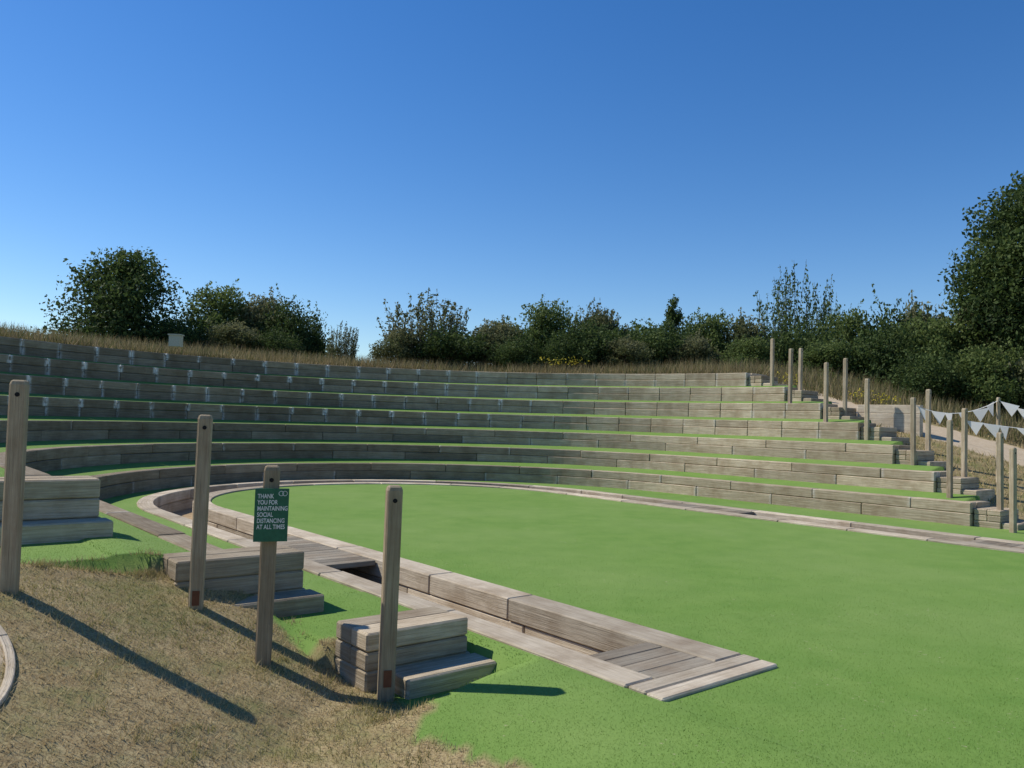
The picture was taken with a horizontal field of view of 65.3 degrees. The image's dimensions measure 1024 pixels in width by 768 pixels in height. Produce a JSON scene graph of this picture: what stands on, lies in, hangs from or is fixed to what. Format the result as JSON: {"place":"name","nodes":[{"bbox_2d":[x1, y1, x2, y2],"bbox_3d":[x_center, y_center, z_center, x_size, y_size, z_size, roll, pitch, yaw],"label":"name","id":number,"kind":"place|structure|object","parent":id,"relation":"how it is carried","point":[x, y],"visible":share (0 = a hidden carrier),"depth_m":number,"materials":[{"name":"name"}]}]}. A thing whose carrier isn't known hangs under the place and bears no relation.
{"place":"outdoors","nodes":[
{"label":"outdoors","id":0,"kind":"place"},
{"bbox_2d":[0,321,854,385],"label":"tall dry grass","id":1,"kind":"structure","parent":0,"point":[106,342],"depth_m":24.59,"materials":[{"name":"brown plant"}]},
{"bbox_2d":[0,337,1023,767],"bbox_3d":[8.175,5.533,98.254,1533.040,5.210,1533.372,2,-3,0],"label":"ground","id":2,"kind":"structure","parent":0,"point":[476,519],"depth_m":5.74,"materials":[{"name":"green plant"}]},
{"bbox_2d":[0,625,15,705],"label":"path edging","id":3,"kind":"object","parent":2,"relation":"on","point":[6,643],"visible":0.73,"depth_m":4.04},
{"bbox_2d":[0,380,29,593],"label":"wooden post","id":4,"kind":"object","parent":2,"relation":"on","point":[14,482],"visible":0.89,"depth_m":4.85,"materials":[{"name":"grey wood"}]},
{"bbox_2d":[0,475,112,545],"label":"timber step block","id":5,"kind":"structure","parent":2,"relation":"on","point":[60,508],"depth_m":6.61,"materials":[{"name":"grey wood"}]},
{"bbox_2d":[21,246,212,345],"bbox_3d":[-13.763,-2.608,28.309,6.236,4.654,5.821,-1,-4,43],"label":"hawthorn tree","id":6,"kind":"object","parent":2,"relation":"on","point":[121,298],"visible":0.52,"depth_m":27.30,"materials":[{"name":"green plant"}]},
{"bbox_2d":[135,309,207,350],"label":"bush","id":7,"kind":"object","parent":2,"relation":"on","point":[172,329],"visible":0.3,"depth_m":27.08,"materials":[{"name":"green plant"}]},
{"bbox_2d":[168,334,184,346],"bbox_3d":[-7.973,-1.032,18.960,0.300,0.292,0.240,2,-3,0],"label":"utility box","id":8,"kind":"object","parent":2,"relation":"on","point":[175,340],"visible":1,"depth_m":18.86,"materials":[{"name":"plastic"}]},
{"bbox_2d":[188,415,212,610],"bbox_3d":[-2.169,0.978,5.557,0.100,1.530,0.107,3,-3,-17],"label":"wooden post","id":9,"kind":"object","parent":2,"relation":"on","point":[200,513],"visible":0.86,"depth_m":5.52,"materials":[{"name":"grey wood"}]},
{"bbox_2d":[175,278,248,344],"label":"bush","id":10,"kind":"object","parent":2,"relation":"on","point":[223,303],"visible":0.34,"depth_m":29.65,"materials":[{"name":"green plant"}]},
{"bbox_2d":[197,318,267,353],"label":"bush","id":11,"kind":"object","parent":2,"relation":"on","point":[239,336],"visible":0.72,"depth_m":27.46,"materials":[{"name":"green plant"}]},
{"bbox_2d":[163,545,323,617],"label":"timber step block","id":12,"kind":"structure","parent":2,"relation":"on","point":[234,569],"depth_m":6.08,"materials":[{"name":"grey wood"}]},
{"bbox_2d":[0,547,517,767],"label":"dry grass","id":13,"kind":"structure","parent":2,"relation":"on","point":[186,689],"depth_m":4.43,"materials":[{"name":"plant"}]},
{"bbox_2d":[232,286,298,352],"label":"bush","id":14,"kind":"object","parent":2,"relation":"on","point":[253,316],"visible":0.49,"depth_m":30.17,"materials":[{"name":"green plant"}]},
{"bbox_2d":[255,465,279,666],"bbox_3d":[-1.556,1.249,5.073,0.105,1.460,0.104,3,-3,-16],"label":"wooden post","id":15,"kind":"object","parent":2,"relation":"on","point":[265,602],"visible":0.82,"depth_m":5.02,"materials":[{"name":"grey wood"}]},
{"bbox_2d":[253,488,288,541],"bbox_3d":[-1.509,0.822,5.012,0.205,0.330,0.015,3,-3,-18],"label":"social distancing sign","id":16,"kind":"object","parent":15,"relation":"attached to","point":[271,508],"visible":1,"depth_m":5.01,"materials":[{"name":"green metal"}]},
{"bbox_2d":[250,321,305,359],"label":"bush","id":17,"kind":"object","parent":2,"relation":"on","point":[274,342],"visible":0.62,"depth_m":27.56,"materials":[{"name":"green plant"}]},
{"bbox_2d":[256,284,329,357],"bbox_3d":[-8.254,-1.860,30.303,2.817,3.684,3.060,2,-3,-5],"label":"bush","id":18,"kind":"object","parent":2,"relation":"on","point":[309,333],"visible":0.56,"depth_m":29.82,"materials":[{"name":"green plant"}]},
{"bbox_2d":[323,320,358,362],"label":"sapling shrub","id":19,"kind":"object","parent":2,"relation":"on","point":[346,343],"visible":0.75,"depth_m":27.98,"materials":[{"name":"green plant"}]},
{"bbox_2d":[0,336,766,386],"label":"timber terrace seat","id":20,"kind":"object","parent":2,"relation":"on","point":[15,346],"visible":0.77,"depth_m":23.44,"materials":[{"name":"grey wood"}]},
{"bbox_2d":[377,485,402,702],"bbox_3d":[-0.751,1.340,4.900,0.102,1.430,0.107,3,-3,-17],"label":"wooden post","id":21,"kind":"object","parent":2,"relation":"on","point":[389,596],"visible":0.85,"depth_m":4.86,"materials":[{"name":"grey wood"}]},
{"bbox_2d":[367,324,425,363],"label":"bush","id":22,"kind":"object","parent":2,"relation":"on","point":[384,350],"visible":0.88,"depth_m":27.92,"materials":[{"name":"green plant"}]},
{"bbox_2d":[0,354,797,400],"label":"timber terrace seat","id":23,"kind":"object","parent":2,"relation":"on","point":[30,365],"visible":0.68,"depth_m":22.46,"materials":[{"name":"grey wood"}]},
{"bbox_2d":[64,315,760,363],"bbox_3d":[1.370,-0.623,32.949,67.305,4.883,10.486,2,-3,4],"label":"hedgerow","id":24,"kind":"object","parent":2,"relation":"on","point":[636,325],"visible":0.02,"depth_m":33.26,"materials":[{"name":"green plant"}]},
{"bbox_2d":[335,606,495,699],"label":"timber step block","id":25,"kind":"structure","parent":2,"relation":"on","point":[434,655],"depth_m":5.19,"materials":[{"name":"grey wood"}]},
{"bbox_2d":[0,373,837,418],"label":"timber terrace seat","id":26,"kind":"object","parent":2,"relation":"on","point":[52,385],"visible":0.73,"depth_m":21.52,"materials":[{"name":"grey wood"}]},
{"bbox_2d":[376,288,470,363],"bbox_3d":[-3.226,-1.953,29.112,3.385,3.088,2.741,3,-3,-23],"label":"sapling shrub","id":27,"kind":"object","parent":2,"relation":"on","point":[421,321],"visible":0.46,"depth_m":28.88,"materials":[{"name":"green plant"}]},
{"bbox_2d":[0,395,875,439],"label":"timber terrace seat","id":28,"kind":"object","parent":2,"relation":"on","point":[127,409],"visible":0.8,"depth_m":20.52,"materials":[{"name":"grey wood"}]},
{"bbox_2d":[412,320,494,364],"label":"bush","id":29,"kind":"object","parent":2,"relation":"on","point":[459,344],"visible":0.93,"depth_m":27.82,"materials":[{"name":"green plant"}]},
{"bbox_2d":[0,420,909,463],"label":"timber terrace seat","id":30,"kind":"object","parent":2,"relation":"on","point":[43,430],"visible":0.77,"depth_m":19.44,"materials":[{"name":"grey wood"}]},
{"bbox_2d":[0,443,945,491],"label":"timber terrace seat","id":31,"kind":"object","parent":2,"relation":"on","point":[40,461],"visible":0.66,"depth_m":18.20,"materials":[{"name":"grey wood"}]},
{"bbox_2d":[469,315,522,366],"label":"bush","id":32,"kind":"object","parent":2,"relation":"on","point":[500,332],"visible":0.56,"depth_m":28.71,"materials":[{"name":"green plant"}]},
{"bbox_2d":[485,328,544,369],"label":"bush","id":33,"kind":"object","parent":2,"relation":"on","point":[516,353],"visible":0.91,"depth_m":27.28,"materials":[{"name":"green plant"}]},
{"bbox_2d":[91,463,989,551],"bbox_3d":[-0.716,2.064,14.918,13.617,0.486,12.303,4,-3,-36],"label":"timber terrace seat","id":34,"kind":"object","parent":2,"relation":"on","point":[944,511],"visible":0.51,"depth_m":17.05,"materials":[{"name":"grey wood"}]},
{"bbox_2d":[511,293,581,367],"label":"bush","id":35,"kind":"object","parent":2,"relation":"on","point":[543,317],"visible":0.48,"depth_m":28.67,"materials":[{"name":"green plant"}]},
{"bbox_2d":[534,326,601,367],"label":"bush","id":36,"kind":"object","parent":2,"relation":"on","point":[563,349],"visible":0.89,"depth_m":27.15,"materials":[{"name":"green plant"}]},
{"bbox_2d":[137,479,1023,701],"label":"trench kerb","id":37,"kind":"structure","parent":2,"relation":"on","point":[572,637],"depth_m":7.10,"materials":[{"name":"grey wood"}]},
{"bbox_2d":[250,502,1023,678],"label":"trench cover boards","id":38,"kind":"object","parent":37,"relation":"on","point":[653,661],"visible":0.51,"depth_m":5.42,"materials":[{"name":"grey wood"}]},
{"bbox_2d":[546,312,625,367],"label":"bush","id":39,"kind":"object","parent":2,"relation":"on","point":[601,337],"visible":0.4,"depth_m":27.78,"materials":[{"name":"green plant"}]},
{"bbox_2d":[567,297,621,335],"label":"sapling shrub","id":40,"kind":"object","parent":2,"relation":"on","point":[599,311],"visible":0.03,"depth_m":29.93,"materials":[{"name":"green plant"}]},
{"bbox_2d":[573,305,628,364],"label":"bush","id":41,"kind":"object","parent":2,"relation":"on","point":[607,319],"visible":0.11,"depth_m":29.67,"materials":[{"name":"green plant"}]},
{"bbox_2d":[596,334,656,368],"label":"bush","id":42,"kind":"object","parent":2,"relation":"on","point":[630,351],"visible":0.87,"depth_m":27.01,"materials":[{"name":"green plant"}]},
{"bbox_2d":[614,311,689,369],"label":"bush","id":43,"kind":"object","parent":2,"relation":"on","point":[661,343],"visible":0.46,"depth_m":28.27,"materials":[{"name":"green plant"}]},
{"bbox_2d":[659,294,684,347],"bbox_3d":[6.237,-1.437,31.241,1.588,4.178,2.176,0,-3,37],"label":"conifer tree","id":44,"kind":"object","parent":2,"relation":"on","point":[671,312],"visible":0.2,"depth_m":31.00,"materials":[{"name":"green plant"}]},
{"bbox_2d":[662,328,725,367],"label":"bush","id":45,"kind":"object","parent":2,"relation":"on","point":[693,348],"visible":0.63,"depth_m":28.28,"materials":[{"name":"green plant"}]},
{"bbox_2d":[677,307,739,357],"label":"bush","id":46,"kind":"object","parent":2,"relation":"on","point":[714,332],"visible":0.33,"depth_m":30.23,"materials":[{"name":"green plant"}]},
{"bbox_2d":[539,356,900,404],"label":"ragwort flowers","id":47,"kind":"object","parent":2,"relation":"on","point":[779,378],"visible":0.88,"depth_m":21.12,"materials":[{"name":"yellow plant"}]},
{"bbox_2d":[706,307,780,358],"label":"bush","id":48,"kind":"object","parent":2,"relation":"on","point":[742,325],"visible":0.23,"depth_m":30.11,"materials":[{"name":"green plant"}]},
{"bbox_2d":[716,331,788,367],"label":"bush","id":49,"kind":"object","parent":2,"relation":"on","point":[751,349],"visible":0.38,"depth_m":27.37,"materials":[{"name":"green plant"}]},
{"bbox_2d":[770,339,774,385],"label":"wooden post","id":50,"kind":"object","parent":2,"relation":"on","point":[772,345],"visible":0.86,"depth_m":21.53,"materials":[{"name":"grey wood"}]},
{"bbox_2d":[788,349,792,402],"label":"wooden post","id":51,"kind":"object","parent":2,"relation":"on","point":[790,376],"visible":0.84,"depth_m":19.81,"materials":[{"name":"grey wood"}]},
{"bbox_2d":[752,259,835,348],"bbox_3d":[11.331,-1.929,32.086,3.461,6.023,2.264,3,-3,-23],"label":"ash sapling tree","id":52,"kind":"object","parent":2,"relation":"on","point":[787,309],"visible":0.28,"depth_m":32.00,"materials":[{"name":"green plant"}]},
{"bbox_2d":[798,348,802,389],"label":"wooden post","id":53,"kind":"object","parent":2,"relation":"on","point":[800,372],"visible":0.75,"depth_m":20.52,"materials":[{"name":"grey wood"}]},
{"bbox_2d":[760,307,848,366],"bbox_3d":[10.368,-0.882,28.875,3.315,4.204,3.600,1,-3,13],"label":"bush","id":54,"kind":"object","parent":2,"relation":"on","point":[800,340],"visible":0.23,"depth_m":28.50,"materials":[{"name":"green plant"}]},
{"bbox_2d":[777,335,863,379],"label":"bush","id":55,"kind":"object","parent":2,"relation":"on","point":[821,355],"visible":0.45,"depth_m":26.26,"materials":[{"name":"green plant"}]},
{"bbox_2d":[823,362,828,421],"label":"wooden post","id":56,"kind":"object","parent":2,"relation":"on","point":[826,391],"visible":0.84,"depth_m":18.29,"materials":[{"name":"grey wood"}]},
{"bbox_2d":[807,292,852,341],"bbox_3d":[13.122,-1.166,33.077,2.076,5.262,1.358,3,-3,-24],"label":"ash sapling tree","id":57,"kind":"object","parent":2,"relation":"on","point":[829,310],"visible":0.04,"depth_m":33.08,"materials":[{"name":"green plant"}]},
{"bbox_2d":[814,299,872,345],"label":"bush","id":58,"kind":"object","parent":2,"relation":"on","point":[848,334],"visible":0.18,"depth_m":29.79,"materials":[{"name":"green plant"}]},
{"bbox_2d":[666,355,1023,448],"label":"tall dry grass","id":59,"kind":"structure","parent":2,"relation":"on","point":[989,418],"depth_m":22.08,"materials":[{"name":"brown plant"}]},
{"bbox_2d":[842,358,847,415],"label":"wooden post","id":60,"kind":"object","parent":2,"relation":"on","point":[845,380],"visible":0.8,"depth_m":18.70,"materials":[{"name":"grey wood"}]},
{"bbox_2d":[864,379,869,439],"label":"wooden post","id":61,"kind":"object","parent":2,"relation":"on","point":[866,409],"visible":0.86,"depth_m":17.27,"materials":[{"name":"grey wood"}]},
{"bbox_2d":[823,308,923,388],"bbox_3d":[11.943,-0.651,26.287,3.314,3.389,3.600,3,-3,-24],"label":"bush","id":62,"kind":"object","parent":2,"relation":"on","point":[875,353],"visible":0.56,"depth_m":25.49,"materials":[{"name":"green plant"}]},
{"bbox_2d":[857,405,922,436],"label":"timber wall","id":63,"kind":"structure","parent":2,"relation":"on","point":[885,417],"depth_m":18.42,"materials":[{"name":"grey wood"}]},
{"bbox_2d":[849,284,933,360],"bbox_3d":[14.180,-0.853,29.292,3.646,5.578,3.960,0,-3,34],"label":"bush","id":64,"kind":"object","parent":2,"relation":"on","point":[894,318],"visible":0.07,"depth_m":28.83,"materials":[{"name":"green plant"}]},
{"bbox_2d":[777,375,1023,515],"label":"rough dry grass","id":65,"kind":"structure","parent":2,"relation":"on","point":[970,461],"depth_m":16.72,"materials":[{"name":"plant"}]},
{"bbox_2d":[910,397,915,464],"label":"wooden post","id":66,"kind":"object","parent":2,"relation":"on","point":[912,430],"visible":0.84,"depth_m":15.76,"materials":[{"name":"grey wood"}]},
{"bbox_2d":[892,290,943,359],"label":"bush","id":67,"kind":"object","parent":2,"relation":"on","point":[913,310],"visible":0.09,"depth_m":29.75,"materials":[{"name":"green plant"}]},
{"bbox_2d":[925,389,930,460],"bbox_3d":[8.479,0.961,16.284,0.092,1.708,0.093,4,-4,-41],"label":"wooden post","id":68,"kind":"object","parent":2,"relation":"on","point":[928,424],"visible":0.82,"depth_m":16.26,"materials":[{"name":"grey wood"}]},
{"bbox_2d":[885,310,982,394],"bbox_3d":[13.395,-0.574,25.087,2.576,3.612,3.298,3,-3,-29],"label":"bush","id":69,"kind":"object","parent":2,"relation":"on","point":[935,339],"visible":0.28,"depth_m":24.73,"materials":[{"name":"green plant"}]},
{"bbox_2d":[883,342,986,404],"bbox_3d":[12.297,-0.092,23.393,2.652,2.520,2.880,3,-3,-32],"label":"bush","id":70,"kind":"object","parent":2,"relation":"on","point":[921,379],"visible":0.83,"depth_m":22.87,"materials":[{"name":"green plant"}]},
{"bbox_2d":[946,420,952,497],"bbox_3d":[7.810,1.432,14.259,0.086,1.583,0.089,4,-3,-36],"label":"wooden post","id":71,"kind":"object","parent":2,"relation":"on","point":[949,470],"visible":0.85,"depth_m":14.23,"materials":[{"name":"grey wood"}]},
{"bbox_2d":[961,408,967,476],"bbox_3d":[8.469,1.321,14.965,0.095,1.735,0.092,3,-3,-28],"label":"wooden post","id":72,"kind":"object","parent":2,"relation":"on","point":[964,436],"visible":0.81,"depth_m":14.95,"materials":[{"name":"grey wood"}]},
{"bbox_2d":[967,421,1023,439],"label":"bunting","id":73,"kind":"object","parent":72,"relation":"hanging from","point":[991,428],"visible":1,"depth_m":14.79,"materials":[{"name":"fabric"}]},
{"bbox_2d":[937,476,994,500],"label":"timber step block","id":74,"kind":"structure","parent":2,"relation":"on","point":[966,485],"depth_m":14.57,"materials":[{"name":"grey wood"}]},
{"bbox_2d":[932,303,1015,361],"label":"bush","id":75,"kind":"object","parent":2,"relation":"on","point":[941,314],"visible":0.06,"depth_m":25.13,"materials":[{"name":"green plant"}]},
{"bbox_2d":[933,170,1023,376],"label":"oak tree","id":76,"kind":"object","parent":2,"relation":"on","point":[996,278],"visible":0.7,"depth_m":24.23,"materials":[{"name":"green plant"}]},
{"bbox_2d":[941,337,1023,420],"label":"bush","id":77,"kind":"object","parent":2,"relation":"on","point":[993,386],"visible":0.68,"depth_m":22.38,"materials":[{"name":"green plant"}]},
{"bbox_2d":[965,286,1023,405],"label":"bush","id":78,"kind":"object","parent":2,"relation":"on","point":[993,340],"visible":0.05,"depth_m":24.29,"materials":[{"name":"green plant"}]},
{"bbox_2d":[996,397,999,431],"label":"wooden post","id":79,"kind":"object","parent":2,"relation":"on","point":[998,411],"visible":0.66,"depth_m":15.50,"materials":[{"name":"grey wood"}]},
{"bbox_2d":[916,401,996,423],"bbox_3d":[8.701,0.558,15.604,1.484,0.531,0.316,1,-3,12],"label":"bunting","id":80,"kind":"object","parent":79,"relation":"hanging from","point":[980,413],"visible":0.94,"depth_m":15.59,"materials":[{"name":"fabric"}]},
{"bbox_2d":[1000,401,1023,417],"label":"bunting","id":81,"kind":"object","parent":79,"relation":"hanging from","point":[1011,409],"visible":1,"depth_m":15.32,"materials":[{"name":"fabric"}]},
{"bbox_2d":[974,506,1023,530],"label":"timber step block","id":82,"kind":"structure","parent":2,"relation":"on","point":[990,517],"depth_m":13.37,"materials":[{"name":"grey wood"}]},
{"bbox_2d":[996,432,1003,509],"bbox_3d":[8.210,1.709,13.446,0.089,1.790,0.090,3,-3,-32],"label":"wooden post","id":83,"kind":"object","parent":2,"relation":"on","point":[999,470],"visible":0.81,"depth_m":13.43,"materials":[{"name":"grey wood"}]},
{"bbox_2d":[1001,353,1023,419],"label":"bush","id":84,"kind":"object","parent":2,"relation":"on","point":[1020,379],"visible":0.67,"depth_m":22.11,"materials":[{"name":"green plant"}]},
{"bbox_2d":[1009,447,1016,532],"bbox_3d":[8.049,1.801,12.840,0.087,1.562,0.089,3,-3,-26],"label":"wooden post","id":85,"kind":"object","parent":2,"relation":"on","point":[1012,489],"visible":0.85,"depth_m":12.82,"materials":[{"name":"grey wood"}]},
{"bbox_2d":[0,0,1023,364],"label":"sky","id":86,"kind":"structure","parent":0,"point":[347,157],"materials":[{"name":"blue"}]},
{"bbox_2d":[748,376,786,385],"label":"timber step block","id":87,"kind":"structure","parent":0,"point":[758,380],"depth_m":21.99,"materials":[{"name":"grey wood"}]},
{"bbox_2d":[787,390,828,400],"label":"timber step block","id":88,"kind":"structure","parent":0,"point":[801,395],"depth_m":20.28,"materials":[{"name":"grey wood"}]},
{"bbox_2d":[828,407,863,419],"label":"timber step block","id":89,"kind":"structure","parent":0,"point":[835,412],"depth_m":18.70,"materials":[{"name":"grey wood"}]},
{"bbox_2d":[861,427,909,444],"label":"timber step block","id":90,"kind":"structure","parent":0,"point":[883,433],"depth_m":17.23,"materials":[{"name":"grey wood"}]},
{"bbox_2d":[896,450,945,468],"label":"timber step block","id":91,"kind":"structure","parent":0,"point":[923,457],"depth_m":15.94,"materials":[{"name":"grey wood"}]}
]}

